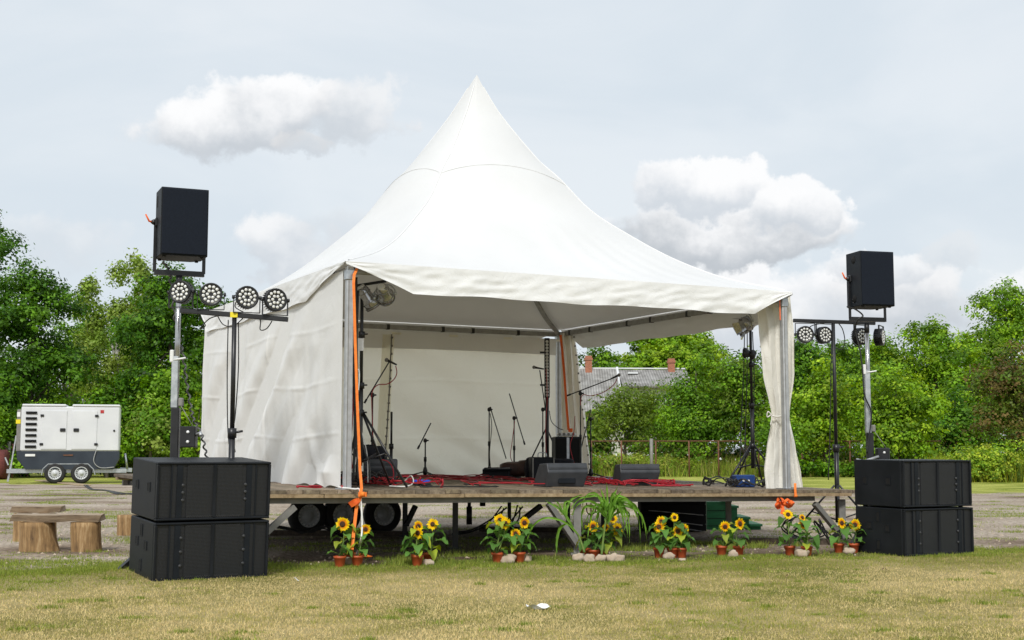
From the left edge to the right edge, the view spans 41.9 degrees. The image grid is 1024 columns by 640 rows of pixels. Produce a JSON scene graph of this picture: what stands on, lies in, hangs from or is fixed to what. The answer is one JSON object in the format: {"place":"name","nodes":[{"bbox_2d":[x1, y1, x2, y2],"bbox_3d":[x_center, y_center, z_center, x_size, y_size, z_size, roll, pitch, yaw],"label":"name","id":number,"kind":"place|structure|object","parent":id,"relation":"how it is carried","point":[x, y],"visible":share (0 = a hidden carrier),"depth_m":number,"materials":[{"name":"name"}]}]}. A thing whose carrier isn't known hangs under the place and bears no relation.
{"place":"outdoors","nodes":[
{"label":"outdoors","id":0,"kind":"place"},
{"bbox_2d":[10,453,914,476],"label":"tall grass","id":1,"kind":"structure","parent":0,"point":[723,469],"depth_m":66.43,"materials":[{"name":"green plant"}]},
{"bbox_2d":[0,459,1023,639],"bbox_3d":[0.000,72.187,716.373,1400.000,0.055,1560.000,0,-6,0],"label":"lawn","id":2,"kind":"structure","parent":0,"point":[977,487],"depth_m":11.03,"materials":[{"name":"green plant"}]},
{"bbox_2d":[0,449,9,478],"bbox_3d":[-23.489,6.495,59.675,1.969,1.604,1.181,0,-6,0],"label":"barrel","id":3,"kind":"object","parent":2,"relation":"on","point":[4,466],"visible":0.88,"depth_m":59.43,"materials":[{"name":"red metal"}]},
{"bbox_2d":[0,403,30,474],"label":"bush","id":4,"kind":"object","parent":2,"relation":"on","point":[8,420],"visible":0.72,"depth_m":62.48,"materials":[{"name":"green plant"}]},
{"bbox_2d":[0,209,35,375],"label":"broadleaf tree","id":5,"kind":"object","parent":2,"relation":"on","point":[10,246],"visible":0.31,"depth_m":76.65,"materials":[{"name":"green plant"}]},
{"bbox_2d":[0,367,41,453],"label":"shrub","id":6,"kind":"object","parent":2,"relation":"on","point":[12,399],"visible":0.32,"depth_m":64.51,"materials":[{"name":"green plant"}]},
{"bbox_2d":[0,255,106,475],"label":"broadleaf tree","id":7,"kind":"object","parent":2,"relation":"on","point":[25,317],"visible":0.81,"depth_m":67.79,"materials":[{"name":"green plant"}]},
{"bbox_2d":[12,315,114,405],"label":"broadleaf tree","id":8,"kind":"object","parent":2,"relation":"on","point":[63,327],"visible":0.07,"depth_m":91.56,"materials":[{"name":"green plant"}]},
{"bbox_2d":[5,404,131,483],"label":"generator trailer","id":9,"kind":"object","parent":2,"relation":"on","point":[56,443],"visible":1,"depth_m":51.80,"materials":[{"name":"white paint"}]},
{"bbox_2d":[74,370,149,476],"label":"broadleaf tree","id":10,"kind":"object","parent":2,"relation":"on","point":[111,399],"visible":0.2,"depth_m":65.65,"materials":[{"name":"green plant"}]},
{"bbox_2d":[65,248,164,450],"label":"birch tree","id":11,"kind":"object","parent":2,"relation":"on","point":[114,362],"visible":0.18,"depth_m":80.00,"materials":[{"name":"green plant"}]},
{"bbox_2d":[104,411,143,477],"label":"bush","id":12,"kind":"object","parent":2,"relation":"on","point":[129,457],"visible":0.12,"depth_m":63.67,"materials":[{"name":"green plant"}]},
{"bbox_2d":[120,389,190,456],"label":"bush","id":13,"kind":"object","parent":2,"relation":"on","point":[155,428],"visible":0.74,"depth_m":62.55,"materials":[{"name":"green plant"}]},
{"bbox_2d":[83,261,232,418],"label":"broadleaf tree","id":14,"kind":"object","parent":2,"relation":"on","point":[162,320],"visible":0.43,"depth_m":67.11,"materials":[{"name":"green plant"}]},
{"bbox_2d":[128,351,202,454],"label":"shrub","id":15,"kind":"object","parent":2,"relation":"on","point":[156,385],"visible":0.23,"depth_m":64.33,"materials":[{"name":"green plant"}]},
{"bbox_2d":[180,392,201,456],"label":"bush","id":16,"kind":"object","parent":2,"relation":"on","point":[192,452],"visible":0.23,"depth_m":62.53,"materials":[{"name":"green plant"}]},
{"bbox_2d":[129,515,268,581],"bbox_3d":[-3.055,2.203,13.037,1.132,0.545,0.812,3,-3,-31],"label":"bass cabinet","id":17,"kind":"object","parent":2,"relation":"on","point":[191,549],"visible":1,"depth_m":12.70,"materials":[{"name":"black paint"}]},
{"bbox_2d":[131,457,270,521],"bbox_3d":[-3.044,1.650,13.077,1.132,0.563,0.812,3,-3,-32],"label":"bass cabinet","id":18,"kind":"object","parent":17,"relation":"on","point":[186,488],"visible":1,"depth_m":12.76,"materials":[{"name":"black paint"}]},
{"bbox_2d":[180,308,287,457],"bbox_3d":[-2.843,1.200,13.547,0.869,2.658,0.752,-5,-7,40],"label":"lamp stand","id":19,"kind":"object","parent":2,"relation":"on","point":[232,432],"visible":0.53,"depth_m":13.63,"materials":[{"name":"black metal"}]},
{"bbox_2d":[167,280,194,307],"bbox_3d":[-3.384,-0.264,13.725,0.300,0.278,0.135,-1,-6,14],"label":"stage light","id":20,"kind":"object","parent":19,"relation":"attached to","point":[181,292],"visible":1,"depth_m":13.67,"materials":[{"name":"black metal"}]},
{"bbox_2d":[196,283,225,309],"bbox_3d":[-3.093,-0.238,13.722,0.300,0.278,0.135,1,-6,-14],"label":"stage light","id":21,"kind":"object","parent":19,"relation":"on","point":[210,294],"visible":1,"depth_m":13.66,"materials":[{"name":"black metal"}]},
{"bbox_2d":[232,286,261,313],"bbox_3d":[-2.728,-0.207,13.717,0.300,0.278,0.135,2,-6,-22],"label":"stage light","id":22,"kind":"object","parent":19,"relation":"attached to","point":[247,297],"visible":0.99,"depth_m":13.66,"materials":[{"name":"black metal"}]},
{"bbox_2d":[261,288,289,315],"bbox_3d":[-2.442,-0.183,13.713,0.300,0.278,0.135,3,-7,-30],"label":"stage light","id":23,"kind":"object","parent":19,"relation":"attached to","point":[275,299],"visible":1,"depth_m":13.66,"materials":[{"name":"black metal"}]},
{"bbox_2d":[326,517,358,566],"bbox_3d":[-1.779,2.340,14.099,0.263,0.525,0.296,-4,-7,38],"label":"potted sunflower","id":24,"kind":"object","parent":2,"relation":"on","point":[342,524],"visible":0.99,"depth_m":14.08,"materials":[{"name":"plant"}]},
{"bbox_2d":[400,521,430,565],"bbox_3d":[-1.027,2.374,14.220,0.337,0.481,0.297,0,-6,0],"label":"potted sunflower","id":25,"kind":"object","parent":2,"relation":"on","point":[417,556],"visible":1,"depth_m":14.19,"materials":[{"name":"plant"}]},
{"bbox_2d":[13,429,1023,476],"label":"undergrowth","id":26,"kind":"object","parent":2,"relation":"on","point":[819,467],"visible":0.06,"depth_m":69.54,"materials":[{"name":"green plant"}]},
{"bbox_2d":[17,343,1023,431],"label":"woodland","id":27,"kind":"object","parent":2,"relation":"on","point":[579,361],"visible":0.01,"depth_m":147.08,"materials":[{"name":"green plant"}]},
{"bbox_2d":[507,517,538,562],"bbox_3d":[0.109,2.404,14.634,0.343,0.502,0.291,5,-8,-44],"label":"potted sunflower","id":28,"kind":"object","parent":2,"relation":"on","point":[523,522],"visible":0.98,"depth_m":14.61,"materials":[{"name":"plant"}]},
{"bbox_2d":[585,405,619,459],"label":"bush","id":29,"kind":"object","parent":2,"relation":"on","point":[603,447],"visible":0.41,"depth_m":79.14,"materials":[{"name":"green plant"}]},
{"bbox_2d":[582,345,626,369],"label":"broadleaf tree","id":30,"kind":"object","parent":2,"relation":"on","point":[603,358],"visible":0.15,"depth_m":117.70,"materials":[{"name":"green plant"}]},
{"bbox_2d":[555,356,690,457],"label":"farmhouse","id":31,"kind":"object","parent":2,"relation":"on","point":[590,375],"visible":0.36,"depth_m":100.04,"materials":[{"name":"paint"}]},
{"bbox_2d":[584,379,668,455],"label":"apple tree","id":32,"kind":"object","parent":2,"relation":"on","point":[623,409],"visible":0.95,"depth_m":72.28,"materials":[{"name":"green plant"}]},
{"bbox_2d":[610,390,681,455],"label":"bush","id":33,"kind":"object","parent":2,"relation":"on","point":[629,449],"visible":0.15,"depth_m":78.99,"materials":[{"name":"green plant"}]},
{"bbox_2d":[636,378,714,455],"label":"broadleaf tree","id":34,"kind":"object","parent":2,"relation":"on","point":[662,395],"visible":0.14,"depth_m":73.59,"materials":[{"name":"green plant"}]},
{"bbox_2d":[616,331,738,449],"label":"broadleaf tree","id":35,"kind":"object","parent":2,"relation":"on","point":[659,352],"visible":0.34,"depth_m":119.54,"materials":[{"name":"green plant"}]},
{"bbox_2d":[648,352,740,464],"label":"broadleaf tree","id":36,"kind":"object","parent":2,"relation":"on","point":[678,421],"visible":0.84,"depth_m":69.32,"materials":[{"name":"green plant"}]},
{"bbox_2d":[593,451,804,476],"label":"meadow growth","id":37,"kind":"object","parent":2,"relation":"on","point":[626,458],"visible":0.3,"depth_m":67.21,"materials":[{"name":"green plant"}]},
{"bbox_2d":[680,346,795,462],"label":"broadleaf tree","id":38,"kind":"object","parent":2,"relation":"on","point":[732,380],"visible":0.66,"depth_m":68.32,"materials":[{"name":"green plant"}]},
{"bbox_2d":[588,439,956,476],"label":"wire fence","id":39,"kind":"object","parent":2,"relation":"on","point":[651,441],"visible":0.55,"depth_m":65.64,"materials":[{"name":"metal"}]},
{"bbox_2d":[744,401,816,472],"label":"bush","id":40,"kind":"object","parent":2,"relation":"on","point":[762,435],"visible":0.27,"depth_m":63.54,"materials":[{"name":"green plant"}]},
{"bbox_2d":[757,335,861,443],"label":"broadleaf tree","id":41,"kind":"object","parent":2,"relation":"on","point":[802,362],"visible":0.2,"depth_m":81.33,"materials":[{"name":"green plant"}]},
{"bbox_2d":[790,352,865,464],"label":"shrub","id":42,"kind":"object","parent":2,"relation":"on","point":[815,404],"visible":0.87,"depth_m":66.32,"materials":[{"name":"green plant"}]},
{"bbox_2d":[796,338,886,460],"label":"broadleaf tree","id":43,"kind":"object","parent":2,"relation":"on","point":[852,366],"visible":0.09,"depth_m":91.43,"materials":[{"name":"green plant"}]},
{"bbox_2d":[836,331,923,447],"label":"broadleaf tree","id":44,"kind":"object","parent":2,"relation":"on","point":[881,354],"visible":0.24,"depth_m":85.40,"materials":[{"name":"green plant"}]},
{"bbox_2d":[845,361,959,458],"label":"shrub","id":45,"kind":"object","parent":2,"relation":"on","point":[897,412],"visible":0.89,"depth_m":65.50,"materials":[{"name":"green plant"}]},
{"bbox_2d":[856,506,973,556],"bbox_3d":[4.841,2.521,16.074,1.132,0.545,0.812,3,-6,-29],"label":"bass cabinet","id":46,"kind":"object","parent":2,"relation":"on","point":[908,531],"visible":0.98,"depth_m":15.75,"materials":[{"name":"black paint"}]},
{"bbox_2d":[854,459,971,508],"bbox_3d":[4.840,1.970,16.135,1.132,0.563,0.812,3,-6,-29],"label":"bass cabinet","id":47,"kind":"object","parent":46,"relation":"on","point":[903,483],"visible":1,"depth_m":15.82,"materials":[{"name":"black paint"}]},
{"bbox_2d":[885,313,986,432],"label":"broadleaf tree","id":48,"kind":"object","parent":2,"relation":"on","point":[937,355],"visible":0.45,"depth_m":83.48,"materials":[{"name":"green plant"}]},
{"bbox_2d":[918,384,996,458],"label":"bush","id":49,"kind":"object","parent":2,"relation":"on","point":[952,418],"visible":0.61,"depth_m":69.15,"materials":[{"name":"green plant"}]},
{"bbox_2d":[933,346,1005,441],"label":"broadleaf tree","id":50,"kind":"object","parent":2,"relation":"on","point":[954,380],"visible":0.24,"depth_m":77.45,"materials":[{"name":"green plant"}]},
{"bbox_2d":[919,438,1023,482],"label":"weed bank","id":51,"kind":"structure","parent":2,"relation":"on","point":[979,458],"depth_m":53.90,"materials":[{"name":"green plant"}]},
{"bbox_2d":[925,450,1023,481],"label":"flowering weeds","id":52,"kind":"object","parent":2,"relation":"on","point":[1015,478],"visible":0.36,"depth_m":53.88,"materials":[{"name":"green plant"}]},
{"bbox_2d":[953,276,1023,438],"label":"maple tree","id":53,"kind":"object","parent":2,"relation":"on","point":[1008,315],"visible":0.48,"depth_m":85.66,"materials":[{"name":"green plant"}]},
{"bbox_2d":[954,339,1023,451],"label":"copper tree","id":54,"kind":"object","parent":2,"relation":"on","point":[1007,379],"visible":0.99,"depth_m":59.53,"materials":[{"name":"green plant"}]},
{"bbox_2d":[0,483,1023,574],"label":"gravel lot","id":55,"kind":"structure","parent":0,"point":[753,512],"depth_m":21.11,"materials":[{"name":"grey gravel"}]},
{"bbox_2d":[9,505,65,541],"bbox_3d":[-6.454,2.770,18.193,0.738,0.476,0.378,0,-6,0],"label":"log bench","id":56,"kind":"object","parent":55,"relation":"on","point":[16,509],"visible":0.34,"depth_m":18.06,"materials":[{"name":"brown wood"}]},
{"bbox_2d":[10,513,105,551],"bbox_3d":[-5.539,2.597,16.312,1.150,0.450,0.412,0,-6,0],"label":"log bench","id":57,"kind":"object","parent":55,"relation":"on","point":[37,532],"visible":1,"depth_m":16.16,"materials":[{"name":"brown wood"}]},
{"bbox_2d":[117,514,135,535],"bbox_3d":[-5.591,2.985,19.455,0.309,0.297,0.314,0,-6,0],"label":"log stump","id":58,"kind":"object","parent":55,"relation":"on","point":[123,524],"visible":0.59,"depth_m":19.32,"materials":[{"name":"brown wood"}]},
{"bbox_2d":[118,275,201,568],"bbox_3d":[-3.490,1.051,13.864,0.989,3.045,0.989,1,-6,-7],"label":"speaker stand","id":59,"kind":"object","parent":55,"relation":"on","point":[184,437],"visible":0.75,"depth_m":13.84,"materials":[{"name":"silver metal"}]},
{"bbox_2d":[145,186,208,276],"bbox_3d":[-3.527,-0.912,14.032,0.641,0.888,0.476,2,-6,-23],"label":"loudspeaker","id":60,"kind":"object","parent":59,"relation":"on","point":[179,222],"visible":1,"depth_m":13.87,"materials":[{"name":"plastic"}]},
{"bbox_2d":[162,261,207,456],"bbox_3d":[-3.406,0.478,13.991,0.561,2.174,0.216,1,-6,-14],"label":"twisted cable","id":61,"kind":"object","parent":60,"relation":"hanging from","point":[186,378],"visible":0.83,"depth_m":13.95,"materials":[{"name":"black rubber"}]},
{"bbox_2d":[269,530,409,535],"bbox_3d":[-2.488,3.079,19.282,2.086,0.085,0.120,-1,-6,7],"label":"timber","id":62,"kind":"object","parent":55,"relation":"on","point":[323,533],"visible":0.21,"depth_m":19.25,"materials":[{"name":"brown wood"}]},
{"bbox_2d":[344,524,374,565],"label":"potted sunflower","id":63,"kind":"object","parent":55,"relation":"on","point":[357,559],"visible":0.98,"depth_m":14.13,"materials":[{"name":"plant"}]},
{"bbox_2d":[421,518,447,560],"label":"potted sunflower","id":64,"kind":"object","parent":55,"relation":"on","point":[432,524],"visible":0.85,"depth_m":14.51,"materials":[{"name":"plant"}]},
{"bbox_2d":[114,473,854,554],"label":"stage platform","id":65,"kind":"structure","parent":55,"relation":"on","point":[307,509],"depth_m":16.46,"materials":[{"name":"brown wood"}]},
{"bbox_2d":[352,280,407,487],"bbox_3d":[-1.562,0.730,15.301,0.532,2.349,1.035,2,-6,-18],"label":"tripod stand","id":66,"kind":"object","parent":65,"relation":"on","point":[361,333],"visible":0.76,"depth_m":15.15,"materials":[{"name":"black metal"}]},
{"bbox_2d":[358,284,379,311],"bbox_3d":[-1.627,-0.247,15.253,0.260,0.316,0.240,0,-6,0],"label":"par can","id":67,"kind":"object","parent":66,"relation":"attached to","point":[369,299],"visible":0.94,"depth_m":15.18,"materials":[{"name":"silver metal"}]},
{"bbox_2d":[372,283,396,306],"bbox_3d":[-1.440,-0.288,15.199,0.258,0.263,0.296,2,-6,-23],"label":"par can","id":68,"kind":"object","parent":66,"relation":"attached to","point":[385,294],"visible":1,"depth_m":15.15,"materials":[{"name":"silver metal"}]},
{"bbox_2d":[363,459,397,483],"bbox_3d":[-1.639,1.894,16.708,0.416,0.314,0.411,0,-6,-2],"label":"floor monitor","id":69,"kind":"object","parent":65,"relation":"on","point":[375,466],"visible":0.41,"depth_m":16.52,"materials":[{"name":"plastic"}]},
{"bbox_2d":[200,75,802,489],"bbox_3d":[-0.405,-0.591,18.840,6.512,5.843,6.245,3,-6,-27],"label":"pagoda tent","id":70,"kind":"object","parent":65,"relation":"on","point":[482,223],"visible":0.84,"depth_m":17.72,"materials":[{"name":"fabric"}]},
{"bbox_2d":[352,277,357,482],"bbox_3d":[-1.740,0.656,14.800,0.046,2.276,0.032,0,-6,0],"label":"post cable","id":71,"kind":"object","parent":70,"relation":"attached to","point":[354,403],"visible":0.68,"depth_m":14.76,"materials":[{"name":"black rubber"}]},
{"bbox_2d":[349,268,372,557],"bbox_3d":[-1.710,1.011,14.659,0.332,3.230,0.973,0,-6,0],"label":"ratchet strap","id":72,"kind":"object","parent":70,"relation":"attached to","point":[355,502],"visible":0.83,"depth_m":14.40,"materials":[{"name":"orange fabric"}]},
{"bbox_2d":[500,460,525,476],"bbox_3d":[0.076,2.245,20.208,0.536,0.257,0.327,0,-6,0],"label":"leather case","id":73,"kind":"object","parent":65,"relation":"on","point":[517,470],"visible":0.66,"depth_m":20.06,"materials":[{"name":"brown leather"}]},
{"bbox_2d":[522,338,551,476],"bbox_3d":[0.533,1.386,21.215,0.747,2.214,0.488,0,-6,0],"label":"lighting stand","id":74,"kind":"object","parent":65,"relation":"on","point":[546,352],"depth_m":21.27,"materials":[{"name":"black metal"}]},
{"bbox_2d":[534,463,587,486],"bbox_3d":[0.602,1.952,16.848,0.568,0.297,0.470,3,-6,-25],"label":"floor monitor","id":75,"kind":"object","parent":65,"relation":"on","point":[561,474],"visible":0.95,"depth_m":16.66,"materials":[{"name":"plastic"}]},
{"bbox_2d":[552,437,581,462],"bbox_3d":[0.847,2.142,20.734,0.408,0.656,0.456,1,-6,-6],"label":"amplifier rack","id":76,"kind":"object","parent":65,"relation":"on","point":[560,447],"visible":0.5,"depth_m":20.53,"materials":[{"name":"plastic"}]},
{"bbox_2d":[613,464,659,485],"bbox_3d":[1.651,2.078,17.946,0.562,0.288,0.430,2,-6,-15],"label":"floor monitor","id":77,"kind":"object","parent":65,"relation":"on","point":[622,472],"visible":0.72,"depth_m":17.76,"materials":[{"name":"plastic"}]},
{"bbox_2d":[724,330,764,486],"bbox_3d":[3.313,1.166,18.341,0.814,2.217,0.751,-1,-6,9],"label":"tripod stand","id":78,"kind":"object","parent":65,"relation":"on","point":[751,364],"visible":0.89,"depth_m":18.27,"materials":[{"name":"black metal"}]},
{"bbox_2d":[732,313,757,337],"bbox_3d":[3.246,0.066,18.276,0.471,0.349,0.319,0,-6,0],"label":"par can","id":79,"kind":"object","parent":78,"relation":"attached to","point":[744,324],"visible":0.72,"depth_m":18.20,"materials":[{"name":"silver metal"}]},
{"bbox_2d":[480,514,516,562],"bbox_3d":[-0.149,2.381,14.562,0.363,0.535,0.341,2,-6,-22],"label":"potted sunflower","id":80,"kind":"object","parent":55,"relation":"on","point":[502,521],"visible":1,"depth_m":14.56,"materials":[{"name":"plant"}]},
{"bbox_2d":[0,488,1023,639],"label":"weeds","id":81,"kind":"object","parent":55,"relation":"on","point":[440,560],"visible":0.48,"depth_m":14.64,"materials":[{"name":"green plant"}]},
{"bbox_2d":[479,526,573,532],"bbox_3d":[0.217,3.169,20.183,1.433,0.085,0.120,-1,-6,11],"label":"timber","id":82,"kind":"object","parent":55,"relation":"on","point":[542,529],"visible":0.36,"depth_m":20.10,"materials":[{"name":"brown wood"}]},
{"bbox_2d":[524,495,585,552],"bbox_3d":[0.468,2.263,14.739,0.689,0.668,0.234,0,-6,0],"label":"corn plant","id":83,"kind":"object","parent":55,"relation":"on","point":[564,511],"visible":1,"depth_m":14.75,"materials":[{"name":"green plant"}]},
{"bbox_2d":[584,524,613,556],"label":"potted sunflower","id":84,"kind":"object","parent":55,"relation":"on","point":[596,551],"visible":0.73,"depth_m":14.96,"materials":[{"name":"plant"}]},
{"bbox_2d":[569,483,647,554],"bbox_3d":[1.064,2.191,14.724,0.889,0.789,0.251,0,-6,0],"label":"corn plant","id":85,"kind":"object","parent":55,"relation":"on","point":[606,508],"visible":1,"depth_m":14.74,"materials":[{"name":"green plant"}]},
{"bbox_2d":[592,516,626,554],"bbox_3d":[1.088,2.441,15.065,0.367,0.514,0.304,-2,-6,21],"label":"potted sunflower","id":86,"kind":"object","parent":55,"relation":"on","point":[617,531],"visible":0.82,"depth_m":15.04,"materials":[{"name":"plant"}]},
{"bbox_2d":[649,516,674,557],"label":"potted sunflower","id":87,"kind":"object","parent":55,"relation":"on","point":[658,549],"visible":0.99,"depth_m":15.27,"materials":[{"name":"plant"}]},
{"bbox_2d":[638,501,705,531],"bbox_3d":[2.443,2.935,20.465,0.977,0.572,0.590,0,-6,0],"label":"dark crate","id":88,"kind":"object","parent":55,"relation":"on","point":[692,515],"visible":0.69,"depth_m":20.20,"materials":[{"name":"black plastic"}]},
{"bbox_2d":[662,513,689,557],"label":"potted sunflower","id":89,"kind":"object","parent":55,"relation":"on","point":[674,517],"visible":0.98,"depth_m":15.28,"materials":[{"name":"plant"}]},
{"bbox_2d":[669,524,694,557],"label":"potted sunflower","id":90,"kind":"object","parent":55,"relation":"on","point":[682,541],"visible":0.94,"depth_m":15.25,"materials":[{"name":"plant"}]},
{"bbox_2d":[710,520,737,555],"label":"potted sunflower","id":91,"kind":"object","parent":55,"relation":"on","point":[725,528],"visible":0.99,"depth_m":15.59,"materials":[{"name":"plant"}]},
{"bbox_2d":[705,501,762,529],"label":"wooden steps","id":92,"kind":"structure","parent":55,"relation":"on","point":[715,514],"depth_m":20.80,"materials":[{"name":"green paint"}]},
{"bbox_2d":[724,518,750,555],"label":"potted sunflower","id":93,"kind":"object","parent":55,"relation":"on","point":[739,524],"visible":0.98,"depth_m":15.62,"materials":[{"name":"plant"}]},
{"bbox_2d":[774,509,801,555],"bbox_3d":[3.225,2.484,15.605,0.322,0.536,0.299,0,-6,0],"label":"potted sunflower","id":94,"kind":"object","parent":55,"relation":"on","point":[789,548],"visible":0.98,"depth_m":15.59,"materials":[{"name":"plant"}]},
{"bbox_2d":[745,538,850,544],"bbox_3d":[3.749,2.902,17.496,1.403,0.085,0.120,-1,-6,8],"label":"timber","id":95,"kind":"object","parent":55,"relation":"on","point":[822,541],"visible":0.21,"depth_m":17.47,"materials":[{"name":"brown wood"}]},
{"bbox_2d":[793,514,820,555],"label":"potted sunflower","id":96,"kind":"object","parent":55,"relation":"on","point":[805,525],"visible":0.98,"depth_m":15.49,"materials":[{"name":"plant"}]},
{"bbox_2d":[793,319,875,538],"bbox_3d":[4.508,1.478,18.215,1.301,3.031,1.242,0,-6,0],"label":"lamp stand","id":97,"kind":"object","parent":55,"relation":"on","point":[836,449],"visible":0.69,"depth_m":18.37,"materials":[{"name":"black metal"}]},
{"bbox_2d":[794,323,814,343],"bbox_3d":[4.053,0.185,18.505,0.300,0.278,0.135,0,-6,0],"label":"stage light","id":98,"kind":"object","parent":97,"relation":"hanging from","point":[805,334],"visible":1,"depth_m":18.44,"materials":[{"name":"black metal"}]},
{"bbox_2d":[815,323,831,343],"bbox_3d":[4.304,0.193,18.501,0.300,0.278,0.135,3,-6,-24],"label":"stage light","id":99,"kind":"object","parent":97,"relation":"hanging from","point":[823,335],"visible":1,"depth_m":18.44,"materials":[{"name":"black metal"}]},
{"bbox_2d":[828,518,853,552],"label":"potted sunflower","id":100,"kind":"object","parent":55,"relation":"on","point":[834,541],"visible":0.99,"depth_m":15.97,"materials":[{"name":"plant"}]},
{"bbox_2d":[827,323,889,546],"bbox_3d":[4.613,1.471,17.239,0.989,2.874,0.989,1,-6,-7],"label":"speaker stand","id":101,"kind":"object","parent":55,"relation":"on","point":[882,453],"visible":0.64,"depth_m":17.24,"materials":[{"name":"silver metal"}]},
{"bbox_2d":[847,306,871,452],"bbox_3d":[4.445,0.767,17.130,0.152,1.878,0.401,-5,-8,42],"label":"twisted cable","id":102,"kind":"object","parent":101,"relation":"hanging from","point":[862,316],"visible":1,"depth_m":17.19,"materials":[{"name":"black rubber"}]},
{"bbox_2d":[842,251,894,321],"bbox_3d":[4.605,-0.427,17.407,0.641,0.888,0.476,2,-6,-15],"label":"loudspeaker","id":103,"kind":"object","parent":101,"relation":"on","point":[869,278],"visible":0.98,"depth_m":17.22,"materials":[{"name":"plastic"}]},
{"bbox_2d":[0,0,1023,453],"label":"sky","id":104,"kind":"structure","parent":0,"point":[770,143],"materials":[{"name":"grey"}]},
{"bbox_2d":[529,452,554,478],"bbox_3d":[0.429,2.129,19.418,0.328,0.421,0.456,1,-6,-6],"label":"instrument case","id":105,"kind":"object","parent":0,"point":[534,462],"visible":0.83,"depth_m":19.25,"materials":[{"name":"plastic"}]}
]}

